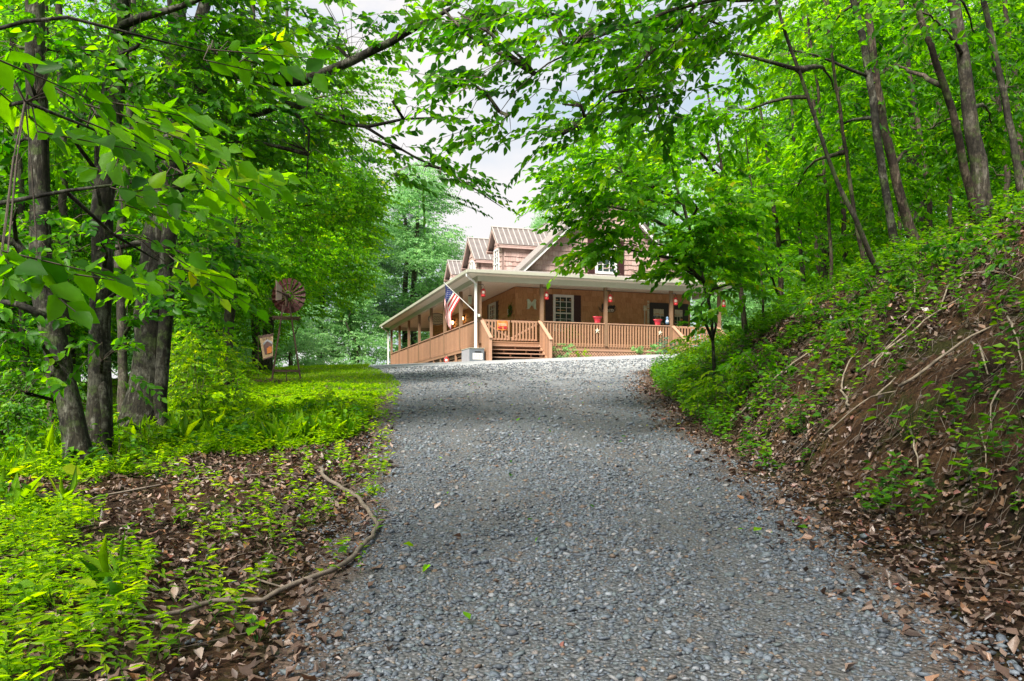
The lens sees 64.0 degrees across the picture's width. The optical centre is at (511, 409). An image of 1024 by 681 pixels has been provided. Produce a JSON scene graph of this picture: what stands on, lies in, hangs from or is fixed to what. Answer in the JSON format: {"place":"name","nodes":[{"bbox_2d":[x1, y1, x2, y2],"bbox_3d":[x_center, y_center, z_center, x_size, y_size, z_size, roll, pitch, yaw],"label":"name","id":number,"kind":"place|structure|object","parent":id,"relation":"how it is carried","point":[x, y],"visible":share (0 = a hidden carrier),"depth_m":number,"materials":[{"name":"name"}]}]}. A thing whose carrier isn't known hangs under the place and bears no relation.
{"place":"outdoors","nodes":[
{"label":"outdoors","id":0,"kind":"place"},
{"bbox_2d":[0,394,364,587],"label":"grass","id":1,"kind":"structure","parent":0,"point":[186,428],"depth_m":9.86,"materials":[{"name":"green plant"}]},
{"bbox_2d":[1,363,402,438],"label":"lawn grass","id":2,"kind":"structure","parent":0,"point":[353,368],"depth_m":22.56,"materials":[{"name":"green plant"}]},
{"bbox_2d":[0,211,1023,680],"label":"ground","id":3,"kind":"structure","parent":0,"point":[908,393],"depth_m":6.79,"materials":[{"name":"soil"}]},
{"bbox_2d":[0,398,51,453],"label":"shrub","id":4,"kind":"object","parent":3,"relation":"on","point":[10,406],"visible":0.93,"depth_m":9.80,"materials":[{"name":"green plant"}]},
{"bbox_2d":[0,458,81,493],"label":"seedling","id":5,"kind":"object","parent":3,"relation":"on","point":[69,468],"visible":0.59,"depth_m":7.09,"materials":[{"name":"green plant"}]},
{"bbox_2d":[0,170,87,402],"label":"woodland tree","id":6,"kind":"object","parent":3,"relation":"on","point":[18,352],"visible":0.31,"depth_m":15.15,"materials":[{"name":"green plant"}]},
{"bbox_2d":[0,368,87,446],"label":"shrub","id":7,"kind":"object","parent":3,"relation":"on","point":[10,386],"visible":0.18,"depth_m":12.72,"materials":[{"name":"green plant"}]},
{"bbox_2d":[0,4,93,432],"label":"slim tree","id":8,"kind":"object","parent":3,"relation":"on","point":[21,182],"visible":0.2,"depth_m":15.97,"materials":[{"name":"green plant"}]},
{"bbox_2d":[7,383,86,445],"bbox_3d":[-6.388,0.200,11.490,1.366,1.129,1.213,0,0,0],"label":"shrub","id":9,"kind":"object","parent":3,"relation":"on","point":[35,402],"visible":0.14,"depth_m":11.34,"materials":[{"name":"green plant"}]},
{"bbox_2d":[6,578,96,613],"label":"seedling","id":10,"kind":"object","parent":3,"relation":"on","point":[25,583],"visible":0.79,"depth_m":4.18,"materials":[{"name":"green plant"}]},
{"bbox_2d":[0,0,137,425],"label":"slim tree","id":11,"kind":"object","parent":3,"relation":"on","point":[3,50],"visible":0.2,"depth_m":12.46,"materials":[{"name":"green plant"}]},
{"bbox_2d":[0,4,160,349],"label":"slim tree","id":12,"kind":"object","parent":3,"relation":"on","point":[62,206],"visible":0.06,"depth_m":16.94,"materials":[{"name":"green plant"}]},
{"bbox_2d":[0,0,176,476],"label":"beech tree","id":13,"kind":"object","parent":3,"relation":"on","point":[74,431],"visible":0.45,"depth_m":8.55,"materials":[{"name":"green plant"}]},
{"bbox_2d":[0,0,182,434],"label":"woodland tree","id":14,"kind":"object","parent":3,"relation":"on","point":[86,199],"visible":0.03,"depth_m":19.05,"materials":[{"name":"green plant"}]},
{"bbox_2d":[0,24,213,373],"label":"woodland tree","id":15,"kind":"object","parent":3,"relation":"on","point":[113,310],"visible":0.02,"depth_m":23.91,"materials":[{"name":"green plant"}]},
{"bbox_2d":[0,0,234,354],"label":"woodland tree","id":16,"kind":"object","parent":3,"relation":"on","point":[144,26],"visible":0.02,"depth_m":29.56,"materials":[{"name":"green plant"}]},
{"bbox_2d":[83,430,158,477],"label":"shrub","id":17,"kind":"object","parent":3,"relation":"on","point":[140,443],"visible":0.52,"depth_m":8.64,"materials":[{"name":"green plant"}]},
{"bbox_2d":[48,0,218,413],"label":"slim tree","id":18,"kind":"object","parent":3,"relation":"on","point":[122,352],"visible":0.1,"depth_m":14.93,"materials":[{"name":"green plant"}]},
{"bbox_2d":[113,416,172,456],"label":"shrub","id":19,"kind":"object","parent":3,"relation":"on","point":[149,427],"visible":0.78,"depth_m":9.62,"materials":[{"name":"green plant"}]},
{"bbox_2d":[0,0,288,461],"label":"beech tree","id":20,"kind":"object","parent":3,"relation":"on","point":[99,402],"visible":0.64,"depth_m":9.18,"materials":[{"name":"green plant"}]},
{"bbox_2d":[0,15,335,329],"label":"young beech","id":21,"kind":"object","parent":3,"relation":"on","point":[31,276],"visible":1,"depth_m":3.89,"materials":[{"name":"green plant"}]},
{"bbox_2d":[151,405,200,425],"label":"shrub","id":22,"kind":"object","parent":3,"relation":"on","point":[179,413],"visible":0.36,"depth_m":10.99,"materials":[{"name":"green plant"}]},
{"bbox_2d":[55,50,297,360],"bbox_3d":[-12.115,-7.503,30.154,10.108,13.295,8.921,0,0,-19],"label":"woodland tree","id":23,"kind":"object","parent":3,"relation":"on","point":[179,244],"visible":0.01,"depth_m":29.44,"materials":[{"name":"green plant"}]},
{"bbox_2d":[0,375,370,618],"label":"weeds","id":24,"kind":"object","parent":3,"relation":"on","point":[115,588],"visible":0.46,"depth_m":9.74,"materials":[{"name":"green plant"}]},
{"bbox_2d":[69,472,304,508],"bbox_3d":[-3.070,0.740,7.630,2.224,0.224,0.555,0,0,-43],"label":"woody vine","id":25,"kind":"object","parent":3,"relation":"on","point":[114,493],"visible":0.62,"depth_m":7.62,"materials":[{"name":"brown plant"}]},
{"bbox_2d":[167,345,222,406],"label":"shrub","id":26,"kind":"object","parent":3,"relation":"on","point":[190,370],"visible":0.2,"depth_m":13.07,"materials":[{"name":"green plant"}]},
{"bbox_2d":[0,380,402,680],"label":"ground cover","id":27,"kind":"object","parent":3,"relation":"on","point":[14,661],"depth_m":5.18,"materials":[{"name":"green plant"}]},
{"bbox_2d":[167,330,246,419],"bbox_3d":[-4.636,-0.416,12.114,1.354,1.556,1.135,0,0,-27],"label":"shrub","id":28,"kind":"object","parent":3,"relation":"on","point":[193,347],"visible":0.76,"depth_m":12.02,"materials":[{"name":"green plant"}]},
{"bbox_2d":[170,341,269,392],"bbox_3d":[-6.664,-0.898,18.672,2.153,1.429,2.033,0,0,-21],"label":"shrub","id":29,"kind":"object","parent":3,"relation":"on","point":[247,363],"visible":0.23,"depth_m":18.51,"materials":[{"name":"green plant"}]},
{"bbox_2d":[202,358,269,409],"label":"shrub","id":30,"kind":"object","parent":3,"relation":"on","point":[241,392],"visible":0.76,"depth_m":12.89,"materials":[{"name":"green plant"}]},
{"bbox_2d":[101,466,379,618],"bbox_3d":[-1.552,0.825,6.225,1.191,0.504,4.119,0,0,0],"label":"woody vine","id":31,"kind":"object","parent":3,"relation":"on","point":[348,560],"visible":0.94,"depth_m":4.79,"materials":[{"name":"brown plant"}]},
{"bbox_2d":[186,83,327,367],"bbox_3d":[-11.290,-8.033,35.494,7.594,13.216,7.937,0,0,1],"label":"woodland tree","id":32,"kind":"object","parent":3,"relation":"on","point":[284,328],"visible":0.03,"depth_m":35.69,"materials":[{"name":"green plant"}]},
{"bbox_2d":[258,334,272,377],"bbox_3d":[-6.797,-1.419,22.636,0.433,1.350,0.043,0,0,-12],"label":"garden flag","id":33,"kind":"object","parent":3,"relation":"on","point":[266,342],"visible":0.98,"depth_m":22.64,"materials":[{"name":"beige fabric"}]},
{"bbox_2d":[123,5,409,385],"bbox_3d":[-5.861,-5.740,20.378,6.220,10.919,10.560,0,0,-12],"label":"maple tree","id":34,"kind":"object","parent":3,"relation":"on","point":[326,216],"visible":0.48,"depth_m":18.09,"materials":[{"name":"green plant"}]},
{"bbox_2d":[242,610,292,642],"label":"seedling","id":35,"kind":"object","parent":3,"relation":"on","point":[251,618],"visible":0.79,"depth_m":4.06,"materials":[{"name":"green plant"}]},
{"bbox_2d":[271,278,305,380],"bbox_3d":[-5.847,-2.062,21.441,0.909,2.834,1.117,0,0,-15],"label":"garden windmill","id":36,"kind":"object","parent":3,"relation":"on","point":[286,305],"visible":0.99,"depth_m":21.73,"materials":[{"name":"orange metal"}]},
{"bbox_2d":[175,11,402,371],"bbox_3d":[-7.465,-7.184,26.538,7.333,12.901,6.924,0,0,-25],"label":"maple tree","id":37,"kind":"object","parent":3,"relation":"on","point":[361,281],"visible":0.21,"depth_m":26.41,"materials":[{"name":"green plant"}]},
{"bbox_2d":[239,310,343,365],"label":"pale bush","id":38,"kind":"object","parent":3,"relation":"on","point":[302,345],"visible":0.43,"depth_m":45.44,"materials":[{"name":"green plant"}]},
{"bbox_2d":[70,0,520,429],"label":"beech tree","id":39,"kind":"object","parent":3,"relation":"on","point":[151,364],"visible":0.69,"depth_m":10.12,"materials":[{"name":"green plant"}]},
{"bbox_2d":[251,305,352,366],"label":"pale bush","id":40,"kind":"object","parent":3,"relation":"on","point":[313,331],"visible":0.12,"depth_m":51.30,"materials":[{"name":"green plant"}]},
{"bbox_2d":[265,140,392,364],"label":"pale tree","id":41,"kind":"object","parent":3,"relation":"on","point":[351,319],"visible":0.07,"depth_m":61.10,"materials":[{"name":"green plant"}]},
{"bbox_2d":[305,388,375,413],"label":"shrub","id":42,"kind":"object","parent":3,"relation":"on","point":[330,395],"visible":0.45,"depth_m":12.56,"materials":[{"name":"green plant"}]},
{"bbox_2d":[308,297,396,364],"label":"pale bush","id":43,"kind":"object","parent":3,"relation":"on","point":[369,338],"visible":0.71,"depth_m":59.84,"materials":[{"name":"green plant"}]},
{"bbox_2d":[316,127,410,363],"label":"white pine","id":44,"kind":"object","parent":3,"relation":"on","point":[387,305],"visible":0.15,"depth_m":66.23,"materials":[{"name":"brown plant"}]},
{"bbox_2d":[366,168,439,344],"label":"white pine","id":45,"kind":"object","parent":3,"relation":"on","point":[406,278],"visible":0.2,"depth_m":73.77,"materials":[{"name":"green plant"}]},
{"bbox_2d":[368,160,472,356],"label":"pale tree","id":46,"kind":"object","parent":3,"relation":"on","point":[440,253],"visible":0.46,"depth_m":70.49,"materials":[{"name":"green plant"}]},
{"bbox_2d":[462,348,484,361],"bbox_3d":[-1.663,-2.222,34.737,0.670,0.661,1.380,0,0,-18],"label":"utility box","id":47,"kind":"object","parent":3,"relation":"on","point":[472,354],"visible":0.88,"depth_m":34.13,"materials":[{"name":"white metal"}]},
{"bbox_2d":[1,60,946,384],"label":"woods","id":48,"kind":"object","parent":3,"relation":"on","point":[439,270],"visible":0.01,"depth_m":84.92,"materials":[{"name":"green plant"}]},
{"bbox_2d":[0,219,1023,680],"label":"twig litter","id":49,"kind":"object","parent":3,"relation":"on","point":[670,417],"visible":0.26,"depth_m":6.49,"materials":[{"name":"brown plant"}]},
{"bbox_2d":[0,205,1023,680],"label":"fallen leaves","id":50,"kind":"object","parent":3,"relation":"on","point":[192,669],"depth_m":5.89,"materials":[{"name":"brown plant"}]},
{"bbox_2d":[379,186,731,363],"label":"house","id":51,"kind":"structure","parent":3,"relation":"on","point":[503,267],"depth_m":38.80,"materials":[{"name":"brown wood"}]},
{"bbox_2d":[444,283,479,329],"bbox_3d":[-2.123,-4.335,34.733,1.588,2.009,0.237,0,0,-14],"label":"flag","id":52,"kind":"object","parent":51,"relation":"attached to","point":[452,299],"visible":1,"depth_m":34.61,"materials":[{"name":"fabric"}]},
{"bbox_2d":[553,294,573,331],"bbox_3d":[2.426,-4.530,38.704,1.040,1.740,0.070,0,0,-18],"label":"window","id":53,"kind":"structure","parent":51,"relation":"in","point":[567,305],"depth_m":38.70,"materials":[{"name":"white glass"}]},
{"bbox_2d":[595,240,616,274],"bbox_3d":[4.521,-7.325,39.393,1.120,1.670,0.070,0,0,-18],"label":"window","id":54,"kind":"structure","parent":51,"relation":"in","point":[602,271],"depth_m":39.37,"materials":[{"name":"white glass"}]},
{"bbox_2d":[650,302,668,345],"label":"door","id":55,"kind":"structure","parent":51,"relation":"in","point":[661,308],"depth_m":40.25,"materials":[{"name":"black glass"}]},
{"bbox_2d":[674,304,687,335],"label":"door","id":56,"kind":"structure","parent":51,"relation":"in","point":[680,314],"depth_m":40.61,"materials":[{"name":"black glass"}]},
{"bbox_2d":[367,0,895,194],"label":"overhanging tree","id":57,"kind":"object","parent":3,"relation":"on","point":[480,19],"visible":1,"depth_m":8.79,"materials":[{"name":"green plant"}]},
{"bbox_2d":[611,170,694,323],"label":"pale tree","id":58,"kind":"object","parent":3,"relation":"on","point":[660,219],"visible":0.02,"depth_m":74.43,"materials":[{"name":"green plant"}]},
{"bbox_2d":[513,4,804,383],"bbox_3d":[2.757,-3.599,13.214,6.286,6.798,3.627,0,0,-44],"label":"maple tree","id":59,"kind":"object","parent":3,"relation":"on","point":[700,257],"visible":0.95,"depth_m":12.59,"materials":[{"name":"green plant"}]},
{"bbox_2d":[559,0,825,333],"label":"tree","id":60,"kind":"object","parent":3,"relation":"on","point":[680,147],"visible":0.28,"depth_m":16.82,"materials":[{"name":"green plant"}]},
{"bbox_2d":[662,328,732,375],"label":"shrub","id":61,"kind":"object","parent":3,"relation":"on","point":[699,352],"visible":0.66,"depth_m":16.54,"materials":[{"name":"green plant"}]},
{"bbox_2d":[672,364,744,417],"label":"shrub","id":62,"kind":"object","parent":3,"relation":"on","point":[705,386],"visible":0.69,"depth_m":11.77,"materials":[{"name":"green plant"}]},
{"bbox_2d":[689,211,784,337],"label":"pale tree","id":63,"kind":"object","parent":3,"relation":"on","point":[735,320],"visible":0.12,"depth_m":56.89,"materials":[{"name":"green plant"}]},
{"bbox_2d":[675,51,818,320],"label":"tree","id":64,"kind":"object","parent":3,"relation":"on","point":[794,279],"visible":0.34,"depth_m":16.22,"materials":[{"name":"green plant"}]},
{"bbox_2d":[684,137,809,331],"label":"pale tree","id":65,"kind":"object","parent":3,"relation":"on","point":[760,305],"visible":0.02,"depth_m":65.89,"materials":[{"name":"green plant"}]},
{"bbox_2d":[585,0,923,277],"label":"tree","id":66,"kind":"object","parent":3,"relation":"on","point":[726,121],"visible":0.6,"depth_m":12.59,"materials":[{"name":"green plant"}]},
{"bbox_2d":[714,344,808,390],"bbox_3d":[3.508,-0.539,11.054,1.430,0.621,1.187,0,0,36],"label":"shrub","id":67,"kind":"object","parent":3,"relation":"on","point":[726,366],"visible":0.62,"depth_m":10.99,"materials":[{"name":"green plant"}]},
{"bbox_2d":[681,2,881,305],"bbox_3d":[5.655,-5.213,18.528,4.198,6.749,7.969,0,0,38],"label":"tree","id":68,"kind":"object","parent":3,"relation":"on","point":[778,236],"visible":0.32,"depth_m":19.03,"materials":[{"name":"green plant"}]},
{"bbox_2d":[720,53,885,289],"bbox_3d":[6.594,-5.101,18.480,3.630,6.271,3.856,0,0,0],"label":"tree","id":69,"kind":"object","parent":3,"relation":"on","point":[861,180],"visible":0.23,"depth_m":18.21,"materials":[{"name":"green plant"}]},
{"bbox_2d":[719,117,886,301],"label":"woodland tree","id":70,"kind":"object","parent":3,"relation":"on","point":[767,282],"visible":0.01,"depth_m":37.33,"materials":[{"name":"green plant"}]},
{"bbox_2d":[694,0,923,251],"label":"tree","id":71,"kind":"object","parent":3,"relation":"on","point":[875,146],"visible":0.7,"depth_m":13.26,"materials":[{"name":"green plant"}]},
{"bbox_2d":[759,15,862,280],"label":"slim tree","id":72,"kind":"object","parent":3,"relation":"on","point":[795,107],"visible":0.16,"depth_m":21.45,"materials":[{"name":"green plant"}]},
{"bbox_2d":[760,2,863,287],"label":"slim tree","id":73,"kind":"object","parent":3,"relation":"on","point":[801,107],"visible":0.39,"depth_m":16.01,"materials":[{"name":"green plant"}]},
{"bbox_2d":[776,282,854,319],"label":"shrub","id":74,"kind":"object","parent":3,"relation":"on","point":[808,309],"visible":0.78,"depth_m":11.47,"materials":[{"name":"green plant"}]},
{"bbox_2d":[709,0,930,269],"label":"tree","id":75,"kind":"object","parent":3,"relation":"on","point":[799,210],"visible":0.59,"depth_m":16.23,"materials":[{"name":"green plant"}]},
{"bbox_2d":[711,0,943,307],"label":"woodland tree","id":76,"kind":"object","parent":3,"relation":"on","point":[824,270],"visible":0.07,"depth_m":27.91,"materials":[{"name":"green plant"}]},
{"bbox_2d":[648,186,1023,534],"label":"bank plants","id":77,"kind":"object","parent":3,"relation":"on","point":[771,317],"visible":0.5,"depth_m":10.22,"materials":[{"name":"green plant"}]},
{"bbox_2d":[785,0,890,273],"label":"slim tree","id":78,"kind":"object","parent":3,"relation":"on","point":[843,210],"visible":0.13,"depth_m":19.62,"materials":[{"name":"green plant"}]},
{"bbox_2d":[819,315,868,343],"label":"shrub","id":79,"kind":"object","parent":3,"relation":"on","point":[832,330],"visible":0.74,"depth_m":9.65,"materials":[{"name":"green plant"}]},
{"bbox_2d":[728,0,969,241],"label":"tree","id":80,"kind":"object","parent":3,"relation":"on","point":[897,186],"visible":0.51,"depth_m":16.00,"materials":[{"name":"green plant"}]},
{"bbox_2d":[685,207,1023,583],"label":"soil clods","id":81,"kind":"object","parent":3,"relation":"on","point":[1014,539],"visible":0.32,"depth_m":7.72,"materials":[{"name":"brown soil"}]},
{"bbox_2d":[837,269,897,301],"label":"shrub","id":82,"kind":"object","parent":3,"relation":"on","point":[868,285],"visible":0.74,"depth_m":10.95,"materials":[{"name":"green plant"}]},
{"bbox_2d":[722,241,1023,555],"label":"rootlets","id":83,"kind":"object","parent":3,"relation":"on","point":[919,395],"visible":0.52,"depth_m":7.87,"materials":[{"name":"brown plant"}]},
{"bbox_2d":[748,0,1023,243],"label":"woodland tree","id":84,"kind":"object","parent":3,"relation":"on","point":[941,4],"visible":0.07,"depth_m":23.47,"materials":[{"name":"green plant"}]},
{"bbox_2d":[830,29,944,245],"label":"slim tree","id":85,"kind":"object","parent":3,"relation":"on","point":[898,84],"visible":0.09,"depth_m":20.67,"materials":[{"name":"green plant"}]},
{"bbox_2d":[808,1,1004,226],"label":"tree","id":86,"kind":"object","parent":3,"relation":"on","point":[936,79],"visible":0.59,"depth_m":14.73,"materials":[{"name":"green plant"}]},
{"bbox_2d":[863,393,955,439],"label":"seedling","id":87,"kind":"object","parent":3,"relation":"on","point":[907,408],"visible":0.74,"depth_m":6.92,"materials":[{"name":"green plant"}]},
{"bbox_2d":[857,296,961,373],"bbox_3d":[4.157,-0.774,8.521,1.027,0.796,0.246,0,0,11],"label":"fallen branch","id":88,"kind":"object","parent":3,"relation":"on","point":[880,354],"visible":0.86,"depth_m":8.53,"materials":[{"name":"brown wood"}]},
{"bbox_2d":[811,61,1012,275],"bbox_3d":[17.973,-9.632,36.209,11.119,14.625,9.814,0,0,11],"label":"woodland tree","id":89,"kind":"object","parent":3,"relation":"on","point":[940,213],"depth_m":36.25,"materials":[{"name":"green plant"}]},
{"bbox_2d":[804,0,1023,240],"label":"woodland tree","id":90,"kind":"object","parent":3,"relation":"on","point":[933,153],"visible":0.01,"depth_m":29.68,"materials":[{"name":"green plant"}]},
{"bbox_2d":[875,249,960,289],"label":"shrub","id":91,"kind":"object","parent":3,"relation":"on","point":[897,264],"visible":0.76,"depth_m":10.15,"materials":[{"name":"green plant"}]},
{"bbox_2d":[872,0,964,232],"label":"slim tree","id":92,"kind":"object","parent":3,"relation":"on","point":[930,210],"visible":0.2,"depth_m":17.92,"materials":[{"name":"green plant"}]},
{"bbox_2d":[835,0,1023,223],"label":"tree","id":93,"kind":"object","parent":3,"relation":"on","point":[967,81],"visible":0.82,"depth_m":12.30,"materials":[{"name":"green plant"}]},
{"bbox_2d":[892,0,998,226],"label":"slim tree","id":94,"kind":"object","parent":3,"relation":"on","point":[950,200],"visible":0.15,"depth_m":19.53,"materials":[{"name":"green plant"}]},
{"bbox_2d":[898,325,992,387],"bbox_3d":[3.928,-0.474,7.413,0.781,0.558,0.159,0,0,18],"label":"fallen branch","id":95,"kind":"object","parent":3,"relation":"on","point":[902,384],"visible":1,"depth_m":7.38,"materials":[{"name":"brown wood"}]},
{"bbox_2d":[919,225,1000,264],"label":"shrub","id":96,"kind":"object","parent":3,"relation":"on","point":[954,245],"visible":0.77,"depth_m":9.65,"materials":[{"name":"green plant"}]},
{"bbox_2d":[919,0,1023,197],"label":"tree","id":97,"kind":"object","parent":3,"relation":"on","point":[1012,127],"visible":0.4,"depth_m":14.28,"materials":[{"name":"green plant"}]},
{"bbox_2d":[939,0,1023,190],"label":"woodland tree","id":98,"kind":"object","parent":3,"relation":"on","point":[1012,9],"visible":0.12,"depth_m":22.15,"materials":[{"name":"green plant"}]},
{"bbox_2d":[944,2,1023,203],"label":"slim tree","id":99,"kind":"object","parent":3,"relation":"on","point":[1006,175],"visible":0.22,"depth_m":18.27,"materials":[{"name":"green plant"}]},
{"bbox_2d":[956,0,1023,207],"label":"slim tree","id":100,"kind":"object","parent":3,"relation":"on","point":[1018,134],"visible":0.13,"depth_m":20.99,"materials":[{"name":"green plant"}]},
{"bbox_2d":[969,239,1023,288],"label":"shrub","id":101,"kind":"object","parent":3,"relation":"on","point":[999,243],"visible":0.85,"depth_m":8.27,"materials":[{"name":"green plant"}]},
{"bbox_2d":[51,0,983,381],"label":"sky","id":102,"kind":"structure","parent":0,"point":[498,166],"materials":[{"name":"white"}]},
{"bbox_2d":[127,354,1023,680],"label":"driveway","id":103,"kind":"structure","parent":0,"point":[563,663],"depth_m":5.13,"materials":[{"name":"grey gravel"}]},
{"bbox_2d":[304,357,789,468],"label":"coarse gravel","id":104,"kind":"structure","parent":103,"relation":"on","point":[524,410],"depth_m":14.30,"materials":[{"name":"grey gravel"}]},
{"bbox_2d":[338,379,807,618],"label":"green fallen leaves","id":105,"kind":"object","parent":103,"relation":"on","point":[425,567],"visible":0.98,"depth_m":5.88,"materials":[{"name":"green plant"}]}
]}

